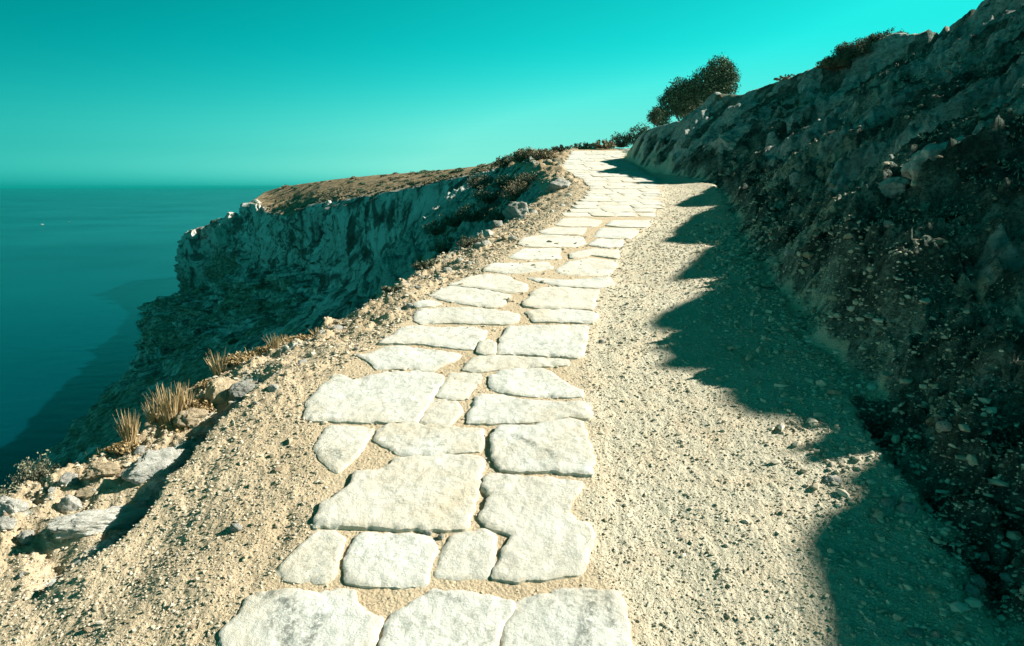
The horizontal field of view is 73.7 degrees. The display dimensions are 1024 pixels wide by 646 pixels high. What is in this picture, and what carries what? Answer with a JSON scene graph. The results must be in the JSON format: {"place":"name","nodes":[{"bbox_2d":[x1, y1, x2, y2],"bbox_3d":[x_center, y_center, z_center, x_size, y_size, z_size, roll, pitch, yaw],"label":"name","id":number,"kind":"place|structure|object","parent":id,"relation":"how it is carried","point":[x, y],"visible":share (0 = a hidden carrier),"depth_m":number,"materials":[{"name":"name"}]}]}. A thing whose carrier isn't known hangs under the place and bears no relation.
{"place":"outdoors","nodes":[
{"label":"outdoors","id":0,"kind":"place"},
{"bbox_2d":[0,188,275,492],"bbox_3d":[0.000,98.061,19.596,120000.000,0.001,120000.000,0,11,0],"label":"sea","id":1,"kind":"structure","parent":0,"point":[85,273],"depth_m":696.72,"materials":[{"name":"liquid"}]},
{"bbox_2d":[140,399,162,424],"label":"dry grass","id":2,"kind":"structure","parent":0,"point":[152,419],"depth_m":3.90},
{"bbox_2d":[206,348,229,375],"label":"dry grass","id":3,"kind":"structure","parent":0,"point":[219,367],"depth_m":4.41,"materials":[{"name":"plant"}]},
{"bbox_2d":[23,165,499,478],"bbox_3d":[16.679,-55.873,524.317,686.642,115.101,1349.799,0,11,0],"label":"sea cliff","id":4,"kind":"structure","parent":0,"point":[348,241],"depth_m":344.33,"materials":[{"name":"stone"}]},
{"bbox_2d":[210,223,229,248],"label":"rock","id":5,"kind":"object","parent":4,"relation":"on","point":[219,237],"visible":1,"depth_m":631.51,"materials":[{"name":"stone"}]},
{"bbox_2d":[222,212,238,223],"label":"rock","id":6,"kind":"object","parent":4,"relation":"on","point":[228,217],"visible":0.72,"depth_m":634.86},
{"bbox_2d":[253,204,261,226],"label":"rock","id":7,"kind":"object","parent":4,"relation":"on","point":[257,211],"visible":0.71,"depth_m":596.24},
{"bbox_2d":[138,164,538,431],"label":"cliff slope","id":8,"kind":"structure","parent":0,"point":[392,267],"depth_m":27.77,"materials":[{"name":"stone"}]},
{"bbox_2d":[423,219,446,235],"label":"gully bush","id":9,"kind":"object","parent":8,"relation":"on","point":[438,230],"visible":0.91,"depth_m":27.55,"materials":[{"name":"green plant"}]},
{"bbox_2d":[427,233,457,253],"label":"gully bush","id":10,"kind":"object","parent":8,"relation":"on","point":[445,248],"visible":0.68,"depth_m":21.17,"materials":[{"name":"green plant"}]},
{"bbox_2d":[437,209,463,226],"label":"gully bush","id":11,"kind":"object","parent":8,"relation":"on","point":[450,222],"visible":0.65,"depth_m":26.37,"materials":[{"name":"green plant"}]},
{"bbox_2d":[453,202,488,221],"bbox_3d":[-1.363,-3.716,22.933,1.286,0.684,1.073,0,11,0],"label":"gully bush","id":12,"kind":"object","parent":8,"relation":"on","point":[466,217],"visible":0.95,"depth_m":22.88,"materials":[{"name":"green plant"}]},
{"bbox_2d":[465,173,493,189],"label":"gully bush","id":13,"kind":"object","parent":8,"relation":"on","point":[474,185],"visible":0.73,"depth_m":30.30,"materials":[{"name":"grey plant"}]},
{"bbox_2d":[472,182,507,203],"bbox_3d":[-0.765,-4.516,23.702,1.407,0.764,1.107,0,11,0],"label":"gully bush","id":14,"kind":"object","parent":8,"relation":"on","point":[487,199],"visible":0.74,"depth_m":23.61,"materials":[{"name":"green plant"}]},
{"bbox_2d":[483,205,505,221],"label":"gully bush","id":15,"kind":"object","parent":8,"relation":"on","point":[500,216],"visible":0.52,"depth_m":19.02,"materials":[{"name":"green plant"}]},
{"bbox_2d":[491,174,512,187],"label":"gully bush","id":16,"kind":"object","parent":8,"relation":"on","point":[504,181],"visible":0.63,"depth_m":23.60,"materials":[{"name":"green plant"}]},
{"bbox_2d":[498,178,529,201],"bbox_3d":[0.091,-3.781,19.491,1.010,0.690,0.770,0,11,0],"label":"gully bush","id":17,"kind":"object","parent":8,"relation":"on","point":[514,195],"visible":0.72,"depth_m":19.39,"materials":[{"name":"brown plant"}]},
{"bbox_2d":[513,171,536,186],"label":"gully bush","id":18,"kind":"object","parent":8,"relation":"on","point":[521,178],"visible":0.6,"depth_m":19.90,"materials":[{"name":"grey plant"}]},
{"bbox_2d":[0,0,983,187],"label":"sky","id":19,"kind":"structure","parent":0,"point":[94,93],"materials":[{"name":"teal"}]},
{"bbox_2d":[0,22,1023,645],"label":"ground","id":20,"kind":"structure","parent":0,"point":[608,507],"depth_m":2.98,"materials":[{"name":"gravel"}]},
{"bbox_2d":[0,516,16,530],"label":"rock","id":21,"kind":"object","parent":20,"relation":"on","point":[7,522],"visible":1,"depth_m":3.06,"materials":[{"name":"stone"}]},
{"bbox_2d":[0,495,28,516],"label":"rock","id":22,"kind":"object","parent":20,"relation":"on","point":[9,505],"visible":0.76,"depth_m":3.17,"materials":[{"name":"stone"}]},
{"bbox_2d":[16,530,34,543],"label":"rock","id":23,"kind":"object","parent":20,"relation":"on","point":[25,537],"visible":1,"depth_m":3.04,"materials":[{"name":"stone"}]},
{"bbox_2d":[5,449,60,491],"bbox_3d":[-2.597,0.852,3.709,0.308,0.313,0.265,0,11,0],"label":"airy shrub","id":24,"kind":"object","parent":20,"relation":"on","point":[32,475],"visible":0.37,"depth_m":3.68,"materials":[{"name":"green plant"}]},
{"bbox_2d":[58,471,79,486],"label":"rock","id":25,"kind":"object","parent":20,"relation":"on","point":[69,479],"visible":0.89,"depth_m":3.37,"materials":[{"name":"stone"}]},
{"bbox_2d":[56,494,82,512],"bbox_3d":[-2.099,0.869,3.246,0.118,0.112,0.083,7,13,30],"label":"rock","id":26,"kind":"object","parent":20,"relation":"on","point":[68,502],"visible":0.87,"depth_m":3.23,"materials":[{"name":"stone"}]},
{"bbox_2d":[74,486,95,498],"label":"rock","id":27,"kind":"object","parent":20,"relation":"on","point":[86,492],"visible":0.93,"depth_m":3.28,"materials":[{"name":"beige stone"}]},
{"bbox_2d":[45,502,150,539],"bbox_3d":[-1.859,0.906,3.119,0.455,0.120,0.175,-1,10,-35],"label":"rock","id":28,"kind":"object","parent":20,"relation":"on","point":[85,523],"visible":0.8,"depth_m":3.05,"materials":[{"name":"stone"}]},
{"bbox_2d":[81,461,120,480],"bbox_3d":[-2.042,0.737,3.392,0.172,0.084,0.123,-6,13,-28],"label":"rock","id":29,"kind":"object","parent":20,"relation":"on","point":[105,469],"visible":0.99,"depth_m":3.36,"materials":[{"name":"beige stone"}]},
{"bbox_2d":[101,439,140,455],"bbox_3d":[-2.069,0.683,3.642,0.203,0.130,0.155,0,11,0],"label":"dry scrub","id":30,"kind":"object","parent":20,"relation":"on","point":[121,447],"visible":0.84,"depth_m":3.61,"materials":[{"name":"plant"}]},
{"bbox_2d":[108,408,141,441],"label":"dry grass","id":31,"kind":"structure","parent":20,"relation":"on","point":[129,432],"depth_m":3.68,"materials":[{"name":"plant"}]},
{"bbox_2d":[121,447,193,484],"bbox_3d":[-1.745,0.713,3.396,0.350,0.191,0.133,-1,9,-43],"label":"rock","id":32,"kind":"object","parent":20,"relation":"on","point":[149,464],"visible":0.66,"depth_m":3.35,"materials":[{"name":"stone"}]},
{"bbox_2d":[144,381,188,424],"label":"dry grass","id":33,"kind":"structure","parent":20,"relation":"on","point":[168,416],"depth_m":3.79,"materials":[{"name":"plant"}]},
{"bbox_2d":[159,421,188,432],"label":"dry scrub","id":34,"kind":"object","parent":20,"relation":"on","point":[169,426],"visible":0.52,"depth_m":3.74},
{"bbox_2d":[168,380,201,410],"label":"dry grass","id":35,"kind":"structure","parent":20,"relation":"on","point":[185,401],"depth_m":3.95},
{"bbox_2d":[173,407,208,427],"bbox_3d":[-1.790,0.533,3.798,0.147,0.119,0.194,6,13,26],"label":"rock","id":36,"kind":"object","parent":20,"relation":"on","point":[193,417],"visible":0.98,"depth_m":3.76,"materials":[{"name":"beige stone"}]},
{"bbox_2d":[178,397,216,411],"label":"dry scrub","id":37,"kind":"object","parent":20,"relation":"on","point":[199,403],"visible":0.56,"depth_m":3.96,"materials":[{"name":"plant"}]},
{"bbox_2d":[193,378,211,391],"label":"dry scrub","id":38,"kind":"object","parent":20,"relation":"on","point":[204,384],"visible":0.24,"depth_m":4.16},
{"bbox_2d":[204,376,236,405],"bbox_3d":[-1.718,0.411,4.052,0.216,0.178,0.143,-9,15,-39],"label":"rock","id":39,"kind":"object","parent":20,"relation":"on","point":[216,391],"visible":0.72,"depth_m":4.00,"materials":[{"name":"beige stone"}]},
{"bbox_2d":[221,351,252,367],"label":"dry scrub","id":40,"kind":"object","parent":20,"relation":"on","point":[237,358],"visible":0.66,"depth_m":4.45,"materials":[{"name":"plant"}]},
{"bbox_2d":[227,380,254,397],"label":"rock","id":41,"kind":"object","parent":20,"relation":"on","point":[241,389],"visible":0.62,"depth_m":3.99,"materials":[{"name":"grey stone"}]},
{"bbox_2d":[247,345,274,355],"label":"dry scrub","id":42,"kind":"object","parent":20,"relation":"on","point":[262,349],"visible":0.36,"depth_m":4.54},
{"bbox_2d":[218,588,383,645],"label":"paving slab","id":43,"kind":"structure","parent":20,"relation":"on","point":[301,617],"depth_m":2.29,"materials":[{"name":"stone"}]},
{"bbox_2d":[276,530,345,584],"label":"paving slab","id":44,"kind":"structure","parent":20,"relation":"on","point":[316,554],"depth_m":2.54,"materials":[{"name":"stone"}]},
{"bbox_2d":[313,424,374,473],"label":"paving slab","id":45,"kind":"structure","parent":20,"relation":"on","point":[337,449],"depth_m":3.23,"materials":[{"name":"stone"}]},
{"bbox_2d":[303,370,444,424],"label":"paving slab","id":46,"kind":"structure","parent":20,"relation":"on","point":[385,397],"depth_m":3.63,"materials":[{"name":"stone"}]},
{"bbox_2d":[343,531,438,588],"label":"paving slab","id":47,"kind":"structure","parent":20,"relation":"on","point":[377,560],"depth_m":2.54,"materials":[{"name":"stone"}]},
{"bbox_2d":[380,284,407,292],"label":"gully bush","id":48,"kind":"object","parent":20,"relation":"on","point":[389,289],"visible":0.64,"depth_m":5.30,"materials":[{"name":"grey plant"}]},
{"bbox_2d":[312,454,485,533],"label":"paving slab","id":49,"kind":"structure","parent":20,"relation":"on","point":[422,494],"depth_m":2.86,"materials":[{"name":"stone"}]},
{"bbox_2d":[357,345,462,371],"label":"paving slab","id":50,"kind":"structure","parent":20,"relation":"on","point":[397,357],"depth_m":4.08,"materials":[{"name":"stone"}]},
{"bbox_2d":[410,258,435,269],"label":"gully bush","id":51,"kind":"object","parent":20,"relation":"on","point":[424,264],"visible":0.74,"depth_m":6.79,"materials":[{"name":"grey plant"}]},
{"bbox_2d":[413,300,441,307],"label":"paving slab","id":52,"kind":"structure","parent":20,"relation":"on","point":[425,303],"depth_m":4.93,"materials":[{"name":"stone"}]},
{"bbox_2d":[372,422,484,456],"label":"paving slab","id":53,"kind":"structure","parent":20,"relation":"on","point":[405,439],"depth_m":3.27,"materials":[{"name":"stone"}]},
{"bbox_2d":[377,325,486,350],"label":"paving slab","id":54,"kind":"structure","parent":20,"relation":"on","point":[463,338],"depth_m":4.35,"materials":[{"name":"stone"}]},
{"bbox_2d":[419,399,463,425],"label":"paving slab","id":55,"kind":"structure","parent":20,"relation":"on","point":[443,412],"depth_m":3.50,"materials":[{"name":"stone"}]},
{"bbox_2d":[378,588,515,645],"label":"paving slab","id":56,"kind":"structure","parent":20,"relation":"on","point":[435,617],"depth_m":2.29,"materials":[{"name":"stone"}]},
{"bbox_2d":[436,372,482,400],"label":"paving slab","id":57,"kind":"structure","parent":20,"relation":"on","point":[461,386],"depth_m":3.77,"materials":[{"name":"stone"}]},
{"bbox_2d":[433,528,497,580],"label":"paving slab","id":58,"kind":"structure","parent":20,"relation":"on","point":[467,555],"depth_m":2.57,"materials":[{"name":"stone"}]},
{"bbox_2d":[413,307,519,325],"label":"paving slab","id":59,"kind":"structure","parent":20,"relation":"on","point":[464,315],"depth_m":4.68,"materials":[{"name":"stone"}]},
{"bbox_2d":[429,286,510,308],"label":"paving slab","id":60,"kind":"structure","parent":20,"relation":"on","point":[489,299],"depth_m":5.08,"materials":[{"name":"stone"}]},
{"bbox_2d":[456,235,485,247],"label":"gully bush","id":61,"kind":"object","parent":20,"relation":"on","point":[465,242],"visible":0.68,"depth_m":7.48,"materials":[{"name":"grey plant"}]},
{"bbox_2d":[476,339,496,355],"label":"paving slab","id":62,"kind":"structure","parent":20,"relation":"on","point":[485,347],"depth_m":4.20,"materials":[{"name":"stone"}]},
{"bbox_2d":[448,274,528,293],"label":"paving slab","id":63,"kind":"structure","parent":20,"relation":"on","point":[492,282],"depth_m":5.42,"materials":[{"name":"stone"}]},
{"bbox_2d":[493,153,513,167],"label":"rim bush","id":64,"kind":"object","parent":20,"relation":"on","point":[504,161],"visible":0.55,"depth_m":29.75,"materials":[{"name":"green plant"}]},
{"bbox_2d":[502,201,528,219],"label":"rock","id":65,"kind":"object","parent":20,"relation":"on","point":[512,210],"visible":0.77,"depth_m":10.79,"materials":[{"name":"grey stone"}]},
{"bbox_2d":[462,354,569,373],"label":"paving slab","id":66,"kind":"structure","parent":20,"relation":"on","point":[479,364],"depth_m":4.01,"materials":[{"name":"stone"}]},
{"bbox_2d":[483,261,553,273],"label":"paving slab","id":67,"kind":"structure","parent":20,"relation":"on","point":[506,268],"depth_m":5.97,"materials":[{"name":"stone"}]},
{"bbox_2d":[511,146,535,162],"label":"rim bush","id":68,"kind":"object","parent":20,"relation":"on","point":[524,155],"visible":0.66,"depth_m":26.77,"materials":[{"name":"green plant"}]},
{"bbox_2d":[466,393,593,425],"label":"paving slab","id":69,"kind":"structure","parent":20,"relation":"on","point":[492,409],"depth_m":3.50,"materials":[{"name":"stone"}]},
{"bbox_2d":[508,248,561,259],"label":"paving slab","id":70,"kind":"structure","parent":20,"relation":"on","point":[540,254],"depth_m":6.59,"materials":[{"name":"stone"}]},
{"bbox_2d":[488,367,583,398],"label":"paving slab","id":71,"kind":"structure","parent":20,"relation":"on","point":[537,382],"depth_m":3.77,"materials":[{"name":"stone"}]},
{"bbox_2d":[478,473,595,584],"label":"paving slab","id":72,"kind":"structure","parent":20,"relation":"on","point":[533,518],"depth_m":2.70,"materials":[{"name":"stone"}]},
{"bbox_2d":[496,324,588,358],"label":"paving slab","id":73,"kind":"structure","parent":20,"relation":"on","point":[563,341],"depth_m":4.29,"materials":[{"name":"stone"}]},
{"bbox_2d":[490,417,595,476],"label":"paving slab","id":74,"kind":"structure","parent":20,"relation":"on","point":[562,447],"depth_m":3.18,"materials":[{"name":"stone"}]},
{"bbox_2d":[530,147,556,160],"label":"rim bush","id":75,"kind":"object","parent":20,"relation":"on","point":[539,154],"visible":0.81,"depth_m":23.79,"materials":[{"name":"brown plant"}]},
{"bbox_2d":[517,234,587,247],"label":"paving slab","id":76,"kind":"structure","parent":20,"relation":"on","point":[541,241],"depth_m":7.36,"materials":[{"name":"stone"}]},
{"bbox_2d":[546,178,570,191],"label":"rock","id":77,"kind":"object","parent":20,"relation":"on","point":[557,184],"visible":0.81,"depth_m":14.90,"materials":[{"name":"grey stone"}]},
{"bbox_2d":[522,287,599,310],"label":"paving slab","id":78,"kind":"structure","parent":20,"relation":"on","point":[552,298],"depth_m":5.03,"materials":[{"name":"stone"}]},
{"bbox_2d":[525,308,598,323],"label":"paving slab","id":79,"kind":"structure","parent":20,"relation":"on","point":[568,316],"depth_m":4.68,"materials":[{"name":"stone"}]},
{"bbox_2d":[539,227,586,235],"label":"paving slab","id":80,"kind":"structure","parent":20,"relation":"on","point":[574,231],"depth_m":8.09,"materials":[{"name":"stone"}]},
{"bbox_2d":[500,587,632,645],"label":"paving slab","id":81,"kind":"structure","parent":20,"relation":"on","point":[584,616],"depth_m":2.29,"materials":[{"name":"stone"}]},
{"bbox_2d":[527,276,614,288],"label":"paving slab","id":82,"kind":"structure","parent":20,"relation":"on","point":[597,282],"depth_m":5.45,"materials":[{"name":"stone"}]},
{"bbox_2d":[562,212,593,216],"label":"paving slab","id":83,"kind":"structure","parent":20,"relation":"on","point":[569,214],"depth_m":9.80,"materials":[{"name":"stone"}]},
{"bbox_2d":[555,218,601,226],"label":"paving slab","id":84,"kind":"structure","parent":20,"relation":"on","point":[576,222],"depth_m":8.90,"materials":[{"name":"stone"}]},
{"bbox_2d":[555,257,616,276],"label":"paving slab","id":85,"kind":"structure","parent":20,"relation":"on","point":[590,266],"depth_m":5.99,"materials":[{"name":"stone"}]},
{"bbox_2d":[570,209,604,212],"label":"paving slab","id":86,"kind":"structure","parent":20,"relation":"on","point":[584,210],"depth_m":10.28,"materials":[{"name":"stone"}]},
{"bbox_2d":[569,248,619,258],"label":"paving slab","id":87,"kind":"structure","parent":20,"relation":"on","point":[608,253],"depth_m":6.61,"materials":[{"name":"stone"}]},
{"bbox_2d":[589,212,616,216],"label":"paving slab","id":88,"kind":"structure","parent":20,"relation":"on","point":[603,214],"depth_m":9.74,"materials":[{"name":"stone"}]},
{"bbox_2d":[591,138,615,148],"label":"scrub bush","id":89,"kind":"object","parent":20,"relation":"on","point":[609,144],"visible":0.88,"depth_m":32.80,"materials":[{"name":"green plant"}]},
{"bbox_2d":[588,238,623,247],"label":"paving slab","id":90,"kind":"structure","parent":20,"relation":"on","point":[610,243],"depth_m":7.21,"materials":[{"name":"stone"}]},
{"bbox_2d":[593,228,638,238],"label":"paving slab","id":91,"kind":"structure","parent":20,"relation":"on","point":[619,233],"depth_m":7.93,"materials":[{"name":"stone"}]},
{"bbox_2d":[601,208,635,211],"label":"paving slab","id":92,"kind":"structure","parent":20,"relation":"on","point":[618,209],"depth_m":10.34,"materials":[{"name":"stone"}]},
{"bbox_2d":[606,220,652,227],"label":"paving slab","id":93,"kind":"structure","parent":20,"relation":"on","point":[630,223],"depth_m":8.78,"materials":[{"name":"stone"}]},
{"bbox_2d":[896,502,915,513],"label":"rock","id":94,"kind":"object","parent":20,"relation":"on","point":[904,507],"visible":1,"depth_m":2.69,"materials":[{"name":"stone"}]},
{"bbox_2d":[907,627,922,637],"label":"rock","id":95,"kind":"object","parent":20,"relation":"on","point":[915,632],"visible":1,"depth_m":2.19,"materials":[{"name":"stone"}]},
{"bbox_2d":[963,583,979,597],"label":"rock","id":96,"kind":"object","parent":20,"relation":"on","point":[972,590],"visible":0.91,"depth_m":2.34,"materials":[{"name":"stone"}]},
{"bbox_2d":[613,0,1023,645],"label":"hillside","id":97,"kind":"structure","parent":0,"point":[821,96],"depth_m":4.31,"materials":[{"name":"stone"}]},
{"bbox_2d":[610,131,631,147],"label":"dark bush","id":98,"kind":"object","parent":97,"relation":"on","point":[624,142],"visible":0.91,"depth_m":33.84,"materials":[{"name":"green plant"}]},
{"bbox_2d":[623,122,651,144],"bbox_3d":[6.369,-9.451,33.895,1.289,1.232,1.323,-10,15,-41],"label":"dark bush","id":99,"kind":"object","parent":97,"relation":"on","point":[636,135],"visible":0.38,"depth_m":33.76,"materials":[{"name":"green plant"}]},
{"bbox_2d":[646,104,665,123],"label":"dark bush","id":100,"kind":"object","parent":97,"relation":"on","point":[656,116],"visible":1,"depth_m":29.85,"materials":[{"name":"green plant"}]},
{"bbox_2d":[650,52,740,127],"bbox_3d":[8.274,-9.916,30.982,4.205,4.411,2.117,0,11,0],"label":"evergreen tree","id":101,"kind":"object","parent":97,"relation":"on","point":[720,75],"visible":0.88,"depth_m":30.46,"materials":[{"name":"green plant"}]},
{"bbox_2d":[711,136,743,150],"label":"rock","id":102,"kind":"object","parent":97,"relation":"on","point":[729,142],"visible":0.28,"depth_m":15.55,"materials":[{"name":"grey stone"}]},
{"bbox_2d":[784,171,801,186],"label":"rock","id":103,"kind":"object","parent":97,"relation":"on","point":[796,177],"visible":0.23,"depth_m":7.47,"materials":[{"name":"grey stone"}]},
{"bbox_2d":[815,54,850,70],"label":"skyline bush","id":104,"kind":"object","parent":97,"relation":"on","point":[835,62],"visible":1,"depth_m":15.33,"materials":[{"name":"green plant"}]},
{"bbox_2d":[652,4,1023,492],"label":"scrub","id":105,"kind":"object","parent":97,"relation":"on","point":[906,220],"visible":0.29,"depth_m":4.29,"materials":[{"name":"plant"}]},
{"bbox_2d":[830,37,874,60],"bbox_3d":[7.737,-6.176,15.430,1.035,0.529,0.756,0,11,0],"label":"skyline bush","id":106,"kind":"object","parent":97,"relation":"on","point":[850,50],"visible":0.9,"depth_m":15.27,"materials":[{"name":"green plant"}]},
{"bbox_2d":[861,27,907,44],"bbox_3d":[8.472,-6.436,15.459,1.120,0.464,0.855,5,12,23],"label":"skyline bush","id":107,"kind":"object","parent":97,"relation":"on","point":[873,37],"visible":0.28,"depth_m":15.31,"materials":[{"name":"green plant"}]},
{"bbox_2d":[878,177,910,198],"bbox_3d":[2.881,-1.020,5.165,0.236,0.173,0.262,6,13,26],"label":"rock","id":108,"kind":"object","parent":97,"relation":"on","point":[892,186],"visible":0.7,"depth_m":5.10,"materials":[{"name":"stone"}]},
{"bbox_2d":[901,136,964,181],"bbox_3d":[3.022,-1.073,4.747,0.630,0.440,0.554,2,11,8],"label":"rock","id":109,"kind":"object","parent":97,"relation":"on","point":[917,159],"visible":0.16,"depth_m":4.60,"materials":[{"name":"stone"}]},
{"bbox_2d":[935,421,951,430],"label":"rock","id":110,"kind":"object","parent":97,"relation":"on","point":[943,425],"visible":1,"depth_m":2.92,"materials":[{"name":"stone"}]},
{"bbox_2d":[969,575,985,587],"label":"rock","id":111,"kind":"object","parent":97,"relation":"on","point":[978,581],"visible":0.95,"depth_m":2.38,"materials":[{"name":"stone"}]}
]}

